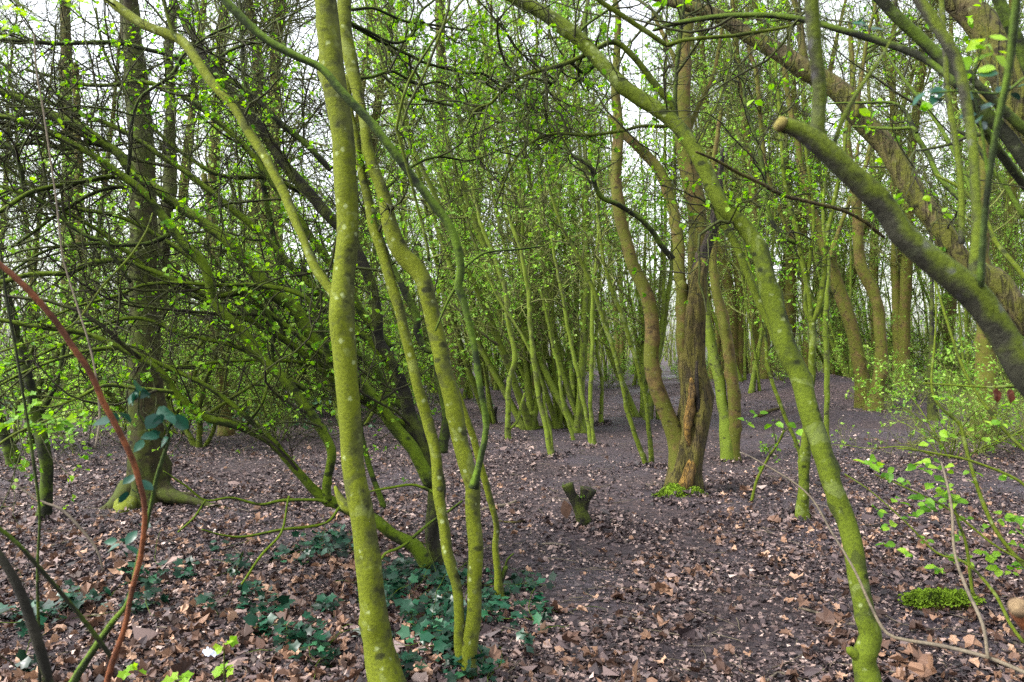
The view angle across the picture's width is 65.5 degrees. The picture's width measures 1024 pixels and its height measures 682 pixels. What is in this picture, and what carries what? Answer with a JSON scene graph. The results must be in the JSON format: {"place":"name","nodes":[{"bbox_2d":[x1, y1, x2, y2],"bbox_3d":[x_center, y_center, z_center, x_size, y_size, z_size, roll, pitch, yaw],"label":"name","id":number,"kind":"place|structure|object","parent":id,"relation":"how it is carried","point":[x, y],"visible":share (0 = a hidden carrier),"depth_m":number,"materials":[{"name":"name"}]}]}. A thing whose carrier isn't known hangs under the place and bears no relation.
{"place":"outdoors","nodes":[
{"label":"outdoors","id":0,"kind":"place"},
{"bbox_2d":[0,391,93,444],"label":"leafy branch","id":1,"kind":"object","parent":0,"point":[71,418],"visible":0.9,"depth_m":2.41,"materials":[{"name":"green plant"}]},
{"bbox_2d":[33,34,100,447],"bbox_3d":[-1.349,-0.327,2.405,0.358,1.276,0.026,0,-1,31],"label":"dead twig","id":2,"kind":"object","parent":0,"point":[99,404],"visible":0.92,"depth_m":2.40,"materials":[{"name":"brown wood"}]},
{"bbox_2d":[0,350,1023,681],"bbox_3d":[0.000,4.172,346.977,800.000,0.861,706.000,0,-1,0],"label":"ground","id":3,"kind":"structure","parent":0,"point":[746,446],"depth_m":8.08,"materials":[{"name":"brown soil"}]},
{"bbox_2d":[0,243,40,681],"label":"bare stem","id":4,"kind":"object","parent":3,"relation":"on","point":[33,463],"visible":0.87,"depth_m":2.13,"materials":[{"name":"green plant"}]},
{"bbox_2d":[0,549,53,681],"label":"bare stem","id":5,"kind":"object","parent":3,"relation":"on","point":[33,629],"visible":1,"depth_m":1.41,"materials":[{"name":"grey plant"}]},
{"bbox_2d":[0,0,94,348],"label":"tall tree","id":6,"kind":"object","parent":3,"relation":"on","point":[40,233],"visible":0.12,"depth_m":33.56,"materials":[{"name":"green plant"}]},
{"bbox_2d":[29,1,87,376],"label":"tall tree","id":7,"kind":"object","parent":3,"relation":"on","point":[64,9],"visible":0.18,"depth_m":27.66,"materials":[{"name":"green plant"}]},
{"bbox_2d":[0,261,147,681],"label":"bramble","id":8,"kind":"object","parent":3,"relation":"on","point":[33,295],"visible":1,"depth_m":1.60,"materials":[{"name":"red plant"}]},
{"bbox_2d":[0,80,154,522],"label":"tree","id":9,"kind":"object","parent":3,"relation":"on","point":[46,476],"visible":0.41,"depth_m":6.75,"materials":[{"name":"green plant"}]},
{"bbox_2d":[32,0,179,312],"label":"tall tree","id":10,"kind":"object","parent":3,"relation":"on","point":[112,107],"visible":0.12,"depth_m":28.01,"materials":[{"name":"green plant"}]},
{"bbox_2d":[69,380,188,681],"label":"bramble","id":11,"kind":"object","parent":3,"relation":"on","point":[178,421],"visible":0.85,"depth_m":1.69,"materials":[{"name":"green plant"}]},
{"bbox_2d":[0,526,111,659],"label":"bare stem","id":12,"kind":"object","parent":11,"relation":"attached to","point":[63,595],"visible":0.94,"depth_m":1.68,"materials":[{"name":"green plant"}]},
{"bbox_2d":[0,53,268,453],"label":"thorn tree","id":13,"kind":"object","parent":3,"relation":"on","point":[39,385],"visible":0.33,"depth_m":10.99,"materials":[{"name":"green plant"}]},
{"bbox_2d":[17,53,297,435],"bbox_3d":[-5.555,-1.266,12.353,5.607,5.970,3.020,0,-1,7],"label":"thorn tree","id":14,"kind":"object","parent":3,"relation":"on","point":[186,362],"visible":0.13,"depth_m":12.38,"materials":[{"name":"green plant"}]},
{"bbox_2d":[89,0,240,512],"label":"mossy tree","id":15,"kind":"object","parent":3,"relation":"on","point":[147,458],"visible":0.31,"depth_m":7.52,"materials":[{"name":"green plant"}]},
{"bbox_2d":[117,636,238,681],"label":"seedling","id":16,"kind":"object","parent":3,"relation":"on","point":[217,671],"visible":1,"depth_m":2.87,"materials":[{"name":"green plant"}]},
{"bbox_2d":[80,102,302,447],"bbox_3d":[-4.823,-0.900,11.921,4.950,5.270,2.666,0,-1,41],"label":"thorn tree","id":17,"kind":"object","parent":3,"relation":"on","point":[199,426],"visible":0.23,"depth_m":11.79,"materials":[{"name":"green plant"}]},
{"bbox_2d":[106,0,284,383],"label":"tall tree","id":18,"kind":"object","parent":3,"relation":"on","point":[183,158],"visible":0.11,"depth_m":25.91,"materials":[{"name":"green plant"}]},
{"bbox_2d":[1,75,411,414],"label":"thorn tree","id":19,"kind":"object","parent":3,"relation":"on","point":[211,165],"visible":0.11,"depth_m":15.73,"materials":[{"name":"green plant"}]},
{"bbox_2d":[116,0,324,404],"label":"tall tree","id":20,"kind":"object","parent":3,"relation":"on","point":[212,140],"visible":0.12,"depth_m":21.83,"materials":[{"name":"green plant"}]},
{"bbox_2d":[57,0,406,681],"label":"mossy tree","id":21,"kind":"object","parent":3,"relation":"on","point":[382,661],"visible":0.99,"depth_m":3.39,"materials":[{"name":"green plant"}]},
{"bbox_2d":[0,0,480,584],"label":"hawthorn tree","id":22,"kind":"object","parent":3,"relation":"on","point":[404,428],"visible":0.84,"depth_m":4.89,"materials":[{"name":"green plant"}]},
{"bbox_2d":[395,0,463,260],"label":"dead twig","id":23,"kind":"object","parent":22,"relation":"hanging from","point":[439,32],"visible":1,"depth_m":2.67,"materials":[{"name":"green plant"}]},
{"bbox_2d":[172,148,312,436],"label":"tall tree","id":24,"kind":"object","parent":3,"relation":"on","point":[220,431],"visible":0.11,"depth_m":13.71,"materials":[{"name":"green plant"}]},
{"bbox_2d":[153,0,333,403],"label":"tall tree","id":25,"kind":"object","parent":3,"relation":"on","point":[259,85],"visible":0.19,"depth_m":20.75,"materials":[{"name":"green plant"}]},
{"bbox_2d":[202,336,327,440],"bbox_3d":[-3.917,0.765,12.956,1.838,1.911,1.954,0,-1,42],"label":"shrub","id":26,"kind":"object","parent":3,"relation":"on","point":[282,415],"visible":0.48,"depth_m":13.02,"materials":[{"name":"green plant"}]},
{"bbox_2d":[190,0,375,405],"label":"tall tree","id":27,"kind":"object","parent":3,"relation":"on","point":[290,18],"visible":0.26,"depth_m":20.27,"materials":[{"name":"green plant"}]},
{"bbox_2d":[188,120,385,424],"bbox_3d":[-4.718,-1.760,16.014,3.648,7.212,6.774,0,-1,-38],"label":"thorn tree","id":28,"kind":"object","parent":3,"relation":"on","point":[298,378],"visible":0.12,"depth_m":15.09,"materials":[{"name":"green plant"}]},
{"bbox_2d":[0,498,605,681],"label":"ivy","id":29,"kind":"object","parent":3,"relation":"on","point":[395,585],"visible":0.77,"depth_m":4.38,"materials":[{"name":"green plant"}]},
{"bbox_2d":[240,0,462,393],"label":"tall tree","id":30,"kind":"object","parent":3,"relation":"on","point":[375,116],"visible":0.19,"depth_m":20.91,"materials":[{"name":"green plant"}]},
{"bbox_2d":[175,137,538,426],"bbox_3d":[-3.453,-1.083,16.467,7.834,6.459,4.784,0,-1,22],"label":"thorn tree","id":31,"kind":"object","parent":3,"relation":"on","point":[368,419],"visible":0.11,"depth_m":15.84,"materials":[{"name":"green plant"}]},
{"bbox_2d":[238,166,524,416],"bbox_3d":[-3.209,-0.885,17.179,4.440,5.994,7.271,0,-1,34],"label":"thorn tree","id":32,"kind":"object","parent":3,"relation":"on","point":[371,258],"visible":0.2,"depth_m":17.73,"materials":[{"name":"green plant"}]},
{"bbox_2d":[220,0,582,679],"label":"mossy tree","id":33,"kind":"object","parent":3,"relation":"on","point":[467,632],"visible":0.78,"depth_m":3.74,"materials":[{"name":"green plant"}]},
{"bbox_2d":[344,0,538,423],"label":"coppiced tree","id":34,"kind":"object","parent":3,"relation":"on","point":[464,358],"visible":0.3,"depth_m":15.25,"materials":[{"name":"green plant"}]},
{"bbox_2d":[0,408,894,681],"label":"banked leaves","id":35,"kind":"object","parent":3,"relation":"on","point":[594,525],"visible":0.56,"depth_m":6.75,"materials":[{"name":"brown plant"}]},
{"bbox_2d":[430,0,465,387],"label":"slender tree","id":36,"kind":"object","parent":3,"relation":"on","point":[450,342],"visible":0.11,"depth_m":29.67,"materials":[{"name":"green plant"}]},
{"bbox_2d":[395,15,503,398],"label":"coppiced tree","id":37,"kind":"object","parent":3,"relation":"on","point":[465,395],"visible":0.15,"depth_m":22.55,"materials":[{"name":"green plant"}]},
{"bbox_2d":[391,0,537,384],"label":"tall tree","id":38,"kind":"object","parent":3,"relation":"on","point":[459,49],"visible":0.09,"depth_m":29.61,"materials":[{"name":"green plant"}]},
{"bbox_2d":[420,301,513,600],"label":"sapling","id":39,"kind":"object","parent":3,"relation":"on","point":[499,576],"visible":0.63,"depth_m":4.56,"materials":[{"name":"green plant"}]},
{"bbox_2d":[379,0,557,402],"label":"coppiced tree","id":40,"kind":"object","parent":3,"relation":"on","point":[443,189],"visible":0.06,"depth_m":19.22,"materials":[{"name":"green plant"}]},
{"bbox_2d":[351,0,609,429],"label":"coppiced tree","id":41,"kind":"object","parent":3,"relation":"on","point":[528,420],"visible":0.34,"depth_m":14.39,"materials":[{"name":"green plant"}]},
{"bbox_2d":[465,186,530,439],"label":"slender tree","id":42,"kind":"object","parent":3,"relation":"on","point":[508,426],"visible":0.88,"depth_m":13.02,"materials":[{"name":"green plant"}]},
{"bbox_2d":[368,0,645,427],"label":"coppiced tree","id":43,"kind":"object","parent":3,"relation":"on","point":[573,211],"visible":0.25,"depth_m":15.01,"materials":[{"name":"green plant"}]},
{"bbox_2d":[397,0,620,428],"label":"coppiced tree","id":44,"kind":"object","parent":3,"relation":"on","point":[556,415],"visible":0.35,"depth_m":14.40,"materials":[{"name":"green plant"}]},
{"bbox_2d":[464,139,554,455],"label":"slender tree","id":45,"kind":"object","parent":3,"relation":"on","point":[543,411],"visible":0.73,"depth_m":10.84,"materials":[{"name":"green plant"}]},
{"bbox_2d":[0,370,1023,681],"bbox_3d":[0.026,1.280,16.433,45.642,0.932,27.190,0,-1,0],"label":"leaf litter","id":46,"kind":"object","parent":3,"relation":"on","point":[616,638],"visible":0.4,"depth_m":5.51,"materials":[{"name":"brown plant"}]},
{"bbox_2d":[0,168,1023,371],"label":"distant wood","id":47,"kind":"object","parent":3,"relation":"on","point":[671,336],"visible":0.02,"depth_m":65.47,"materials":[{"name":"green plant"}]},
{"bbox_2d":[393,0,657,432],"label":"coppiced tree","id":48,"kind":"object","parent":3,"relation":"on","point":[578,423],"visible":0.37,"depth_m":14.34,"materials":[{"name":"green plant"}]},
{"bbox_2d":[441,0,638,391],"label":"tall tree","id":49,"kind":"object","parent":3,"relation":"on","point":[558,53],"visible":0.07,"depth_m":26.21,"materials":[{"name":"green plant"}]},
{"bbox_2d":[374,0,767,498],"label":"dead tree","id":50,"kind":"object","parent":3,"relation":"on","point":[686,428],"visible":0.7,"depth_m":8.12,"materials":[{"name":"brown plant"}]},
{"bbox_2d":[504,173,647,465],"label":"slender tree","id":51,"kind":"object","parent":3,"relation":"on","point":[642,454],"visible":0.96,"depth_m":10.16,"materials":[{"name":"green plant"}]},
{"bbox_2d":[497,151,657,446],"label":"slender tree","id":52,"kind":"object","parent":3,"relation":"on","point":[589,419],"visible":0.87,"depth_m":11.98,"materials":[{"name":"green plant"}]},
{"bbox_2d":[472,0,687,417],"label":"coppiced tree","id":53,"kind":"object","parent":3,"relation":"on","point":[631,404],"visible":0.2,"depth_m":17.23,"materials":[{"name":"green plant"}]},
{"bbox_2d":[562,480,602,526],"bbox_3d":[0.585,1.370,6.838,0.310,0.501,0.282,0,-1,31],"label":"tree stump","id":54,"kind":"object","parent":3,"relation":"on","point":[580,505],"visible":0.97,"depth_m":6.81,"materials":[{"name":"green wood"}]},
{"bbox_2d":[309,0,881,681],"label":"mossy tree","id":55,"kind":"object","parent":3,"relation":"on","point":[769,304],"visible":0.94,"depth_m":3.88,"materials":[{"name":"green plant"}]},
{"bbox_2d":[695,151,884,237],"bbox_3d":[1.321,-0.664,3.708,1.247,0.290,0.035,0,-1,-29],"label":"dead branch","id":56,"kind":"object","parent":55,"relation":"attached to","point":[865,222],"visible":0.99,"depth_m":3.71,"materials":[{"name":"brown wood"}]},
{"bbox_2d":[737,281,1023,643],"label":"leafy branch","id":57,"kind":"object","parent":55,"relation":"attached to","point":[930,502],"visible":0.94,"depth_m":3.18,"materials":[{"name":"green plant"}]},
{"bbox_2d":[541,142,686,463],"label":"slender tree","id":58,"kind":"object","parent":3,"relation":"on","point":[637,365],"visible":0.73,"depth_m":10.30,"materials":[{"name":"green plant"}]},
{"bbox_2d":[569,48,673,373],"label":"tall tree","id":59,"kind":"object","parent":3,"relation":"on","point":[619,347],"visible":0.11,"depth_m":46.11,"materials":[{"name":"green plant"}]},
{"bbox_2d":[589,5,706,410],"bbox_3d":[2.822,-2.706,16.924,2.335,8.916,3.182,0,-1,0],"label":"coppiced tree","id":60,"kind":"object","parent":3,"relation":"on","point":[629,299],"visible":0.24,"depth_m":17.07,"materials":[{"name":"green plant"}]},
{"bbox_2d":[580,0,727,419],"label":"coppiced tree","id":61,"kind":"object","parent":3,"relation":"on","point":[663,313],"visible":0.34,"depth_m":15.79,"materials":[{"name":"green plant"}]},
{"bbox_2d":[624,98,753,461],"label":"tree","id":62,"kind":"object","parent":3,"relation":"on","point":[730,423],"visible":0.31,"depth_m":11.05,"materials":[{"name":"green plant"}]},
{"bbox_2d":[628,65,775,381],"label":"coppiced tree","id":63,"kind":"object","parent":3,"relation":"on","point":[740,377],"visible":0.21,"depth_m":24.55,"materials":[{"name":"green plant"}]},
{"bbox_2d":[634,0,829,375],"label":"tall tree","id":64,"kind":"object","parent":3,"relation":"on","point":[737,329],"visible":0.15,"depth_m":26.74,"materials":[{"name":"green plant"}]},
{"bbox_2d":[687,0,810,362],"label":"tall tree","id":65,"kind":"object","parent":3,"relation":"on","point":[755,335],"visible":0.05,"depth_m":27.69,"materials":[{"name":"green plant"}]},
{"bbox_2d":[680,0,825,378],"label":"tall tree","id":66,"kind":"object","parent":3,"relation":"on","point":[763,374],"visible":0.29,"depth_m":24.14,"materials":[{"name":"green plant"}]},
{"bbox_2d":[695,0,828,392],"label":"coppiced tree","id":67,"kind":"object","parent":3,"relation":"on","point":[755,375],"visible":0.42,"depth_m":22.11,"materials":[{"name":"green plant"}]},
{"bbox_2d":[719,225,806,457],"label":"sapling","id":68,"kind":"object","parent":3,"relation":"on","point":[779,402],"visible":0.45,"depth_m":8.07,"materials":[{"name":"green plant"}]},
{"bbox_2d":[692,0,838,373],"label":"tall tree","id":69,"kind":"object","parent":3,"relation":"on","point":[747,369],"visible":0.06,"depth_m":29.05,"materials":[{"name":"green plant"}]},
{"bbox_2d":[528,0,1023,280],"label":"mossy tree","id":70,"kind":"object","parent":3,"relation":"on","point":[1009,138],"visible":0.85,"depth_m":2.47,"materials":[{"name":"green plant"}]},
{"bbox_2d":[938,0,964,243],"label":"hanging stem","id":71,"kind":"object","parent":70,"relation":"hanging from","point":[957,157],"visible":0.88,"depth_m":1.94,"materials":[{"name":"green moss bark"}]},
{"bbox_2d":[538,0,1023,335],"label":"mossy tree","id":72,"kind":"object","parent":3,"relation":"on","point":[1000,283],"visible":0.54,"depth_m":5.04,"materials":[{"name":"green plant"}]},
{"bbox_2d":[724,0,866,371],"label":"tall tree","id":73,"kind":"object","parent":3,"relation":"on","point":[804,232],"visible":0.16,"depth_m":26.27,"materials":[{"name":"green plant"}]},
{"bbox_2d":[709,0,882,370],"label":"tall tree","id":74,"kind":"object","parent":3,"relation":"on","point":[788,287],"visible":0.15,"depth_m":26.93,"materials":[{"name":"green plant"}]},
{"bbox_2d":[720,48,889,377],"bbox_3d":[8.975,-4.064,24.616,5.048,10.636,2.692,0,-1,6],"label":"coppiced tree","id":75,"kind":"object","parent":3,"relation":"on","point":[830,341],"visible":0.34,"depth_m":24.52,"materials":[{"name":"green plant"}]},
{"bbox_2d":[713,0,906,520],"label":"tree","id":76,"kind":"object","parent":3,"relation":"on","point":[803,461],"visible":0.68,"depth_m":6.99,"materials":[{"name":"green plant"}]},
{"bbox_2d":[739,118,888,375],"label":"coppiced tree","id":77,"kind":"object","parent":3,"relation":"on","point":[843,256],"visible":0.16,"depth_m":28.46,"materials":[{"name":"green plant"}]},
{"bbox_2d":[768,66,876,407],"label":"tall tree","id":78,"kind":"object","parent":3,"relation":"on","point":[851,327],"visible":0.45,"depth_m":19.00,"materials":[{"name":"brown plant"}]},
{"bbox_2d":[801,135,846,442],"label":"sapling","id":79,"kind":"object","parent":3,"relation":"on","point":[826,302],"visible":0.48,"depth_m":9.56,"materials":[{"name":"green plant"}]},
{"bbox_2d":[822,0,906,410],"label":"tall tree","id":80,"kind":"object","parent":3,"relation":"on","point":[871,287],"visible":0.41,"depth_m":18.39,"materials":[{"name":"brown plant"}]},
{"bbox_2d":[766,0,962,374],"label":"tall tree","id":81,"kind":"object","parent":3,"relation":"on","point":[854,280],"visible":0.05,"depth_m":34.94,"materials":[{"name":"green plant"}]},
{"bbox_2d":[816,311,925,402],"bbox_3d":[8.500,0.514,18.914,2.518,2.462,2.368,0,-1,7],"label":"shrub","id":82,"kind":"object","parent":3,"relation":"on","point":[870,368],"visible":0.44,"depth_m":19.09,"materials":[{"name":"green plant"}]},
{"bbox_2d":[740,452,1023,673],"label":"dead twig","id":83,"kind":"object","parent":3,"relation":"on","point":[962,650],"visible":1,"depth_m":2.58,"materials":[{"name":"brown wood"}]},
{"bbox_2d":[818,2,955,371],"bbox_3d":[15.459,-8.833,35.056,7.384,21.719,10.868,0,-1,6],"label":"tall tree","id":84,"kind":"object","parent":3,"relation":"on","point":[876,269],"visible":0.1,"depth_m":33.70,"materials":[{"name":"green plant"}]},
{"bbox_2d":[799,263,974,376],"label":"thorn tree","id":85,"kind":"object","parent":3,"relation":"on","point":[840,325],"visible":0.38,"depth_m":25.58,"materials":[{"name":"green plant"}]},
{"bbox_2d":[798,0,997,387],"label":"tall tree","id":86,"kind":"object","parent":3,"relation":"on","point":[901,280],"visible":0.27,"depth_m":23.31,"materials":[{"name":"green plant"}]},
{"bbox_2d":[773,0,1023,397],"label":"tree","id":87,"kind":"object","parent":3,"relation":"on","point":[971,293],"visible":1,"depth_m":1.05,"materials":[{"name":"green plant"}]},
{"bbox_2d":[852,16,1023,172],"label":"leafy branch","id":88,"kind":"object","parent":87,"relation":"attached to","point":[987,70],"visible":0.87,"depth_m":1.25,"materials":[{"name":"green plant"}]},
{"bbox_2d":[794,342,1023,459],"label":"shrub","id":89,"kind":"object","parent":3,"relation":"on","point":[964,400],"visible":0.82,"depth_m":10.56,"materials":[{"name":"green plant"}]},
{"bbox_2d":[837,265,1023,387],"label":"thorn tree","id":90,"kind":"object","parent":3,"relation":"on","point":[919,333],"visible":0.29,"depth_m":28.71,"materials":[{"name":"green plant"}]},
{"bbox_2d":[915,233,954,420],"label":"tall tree","id":91,"kind":"object","parent":3,"relation":"on","point":[932,410],"visible":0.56,"depth_m":16.47,"materials":[{"name":"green plant"}]},
{"bbox_2d":[885,108,991,348],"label":"coppiced tree","id":92,"kind":"object","parent":3,"relation":"on","point":[926,316],"visible":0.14,"depth_m":29.47,"materials":[{"name":"green plant"}]},
{"bbox_2d":[897,587,986,610],"bbox_3d":[2.472,1.513,4.566,0.490,0.193,0.299,0,-1,0],"label":"moss clump","id":93,"kind":"object","parent":3,"relation":"on","point":[938,598],"visible":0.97,"depth_m":4.52,"materials":[{"name":"green plant"}]},
{"bbox_2d":[880,0,1023,383],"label":"tall tree","id":94,"kind":"object","parent":3,"relation":"on","point":[952,307],"visible":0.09,"depth_m":30.41,"materials":[{"name":"green plant"}]},
{"bbox_2d":[898,16,1023,438],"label":"tall tree","id":95,"kind":"object","parent":3,"relation":"on","point":[982,348],"visible":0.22,"depth_m":13.55,"materials":[{"name":"green plant"}]},
{"bbox_2d":[907,114,1023,391],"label":"coppiced tree","id":96,"kind":"object","parent":3,"relation":"on","point":[1018,278],"visible":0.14,"depth_m":24.89,"materials":[{"name":"green plant"}]},
{"bbox_2d":[911,345,1023,448],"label":"shrub","id":97,"kind":"object","parent":3,"relation":"on","point":[1020,438],"visible":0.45,"depth_m":12.12,"materials":[{"name":"green plant"}]},
{"bbox_2d":[914,0,1023,143],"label":"mossy tree","id":98,"kind":"object","parent":3,"relation":"on","point":[998,22],"visible":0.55,"depth_m":3.36,"materials":[{"name":"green plant"}]},
{"bbox_2d":[921,108,1020,394],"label":"coppiced tree","id":99,"kind":"object","parent":3,"relation":"on","point":[967,328],"visible":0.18,"depth_m":22.39,"materials":[{"name":"green plant"}]},
{"bbox_2d":[924,0,1023,392],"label":"tall tree","id":100,"kind":"object","parent":3,"relation":"on","point":[1021,26],"visible":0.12,"depth_m":24.96,"materials":[{"name":"green plant"}]},
{"bbox_2d":[928,337,1023,456],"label":"shrub","id":101,"kind":"object","parent":3,"relation":"on","point":[952,357],"visible":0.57,"depth_m":11.18,"materials":[{"name":"green plant"}]},
{"bbox_2d":[941,111,1023,370],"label":"coppiced tree","id":102,"kind":"object","parent":3,"relation":"on","point":[1010,252],"visible":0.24,"depth_m":21.40,"materials":[{"name":"green plant"}]},
{"bbox_2d":[0,374,1023,681],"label":"fallen twigs","id":103,"kind":"object","parent":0,"point":[590,588],"depth_m":5.16,"materials":[{"name":"brown wood"}]},
{"bbox_2d":[0,0,1023,349],"label":"sky","id":104,"kind":"structure","parent":0,"point":[634,30],"materials":[{"name":"white"}]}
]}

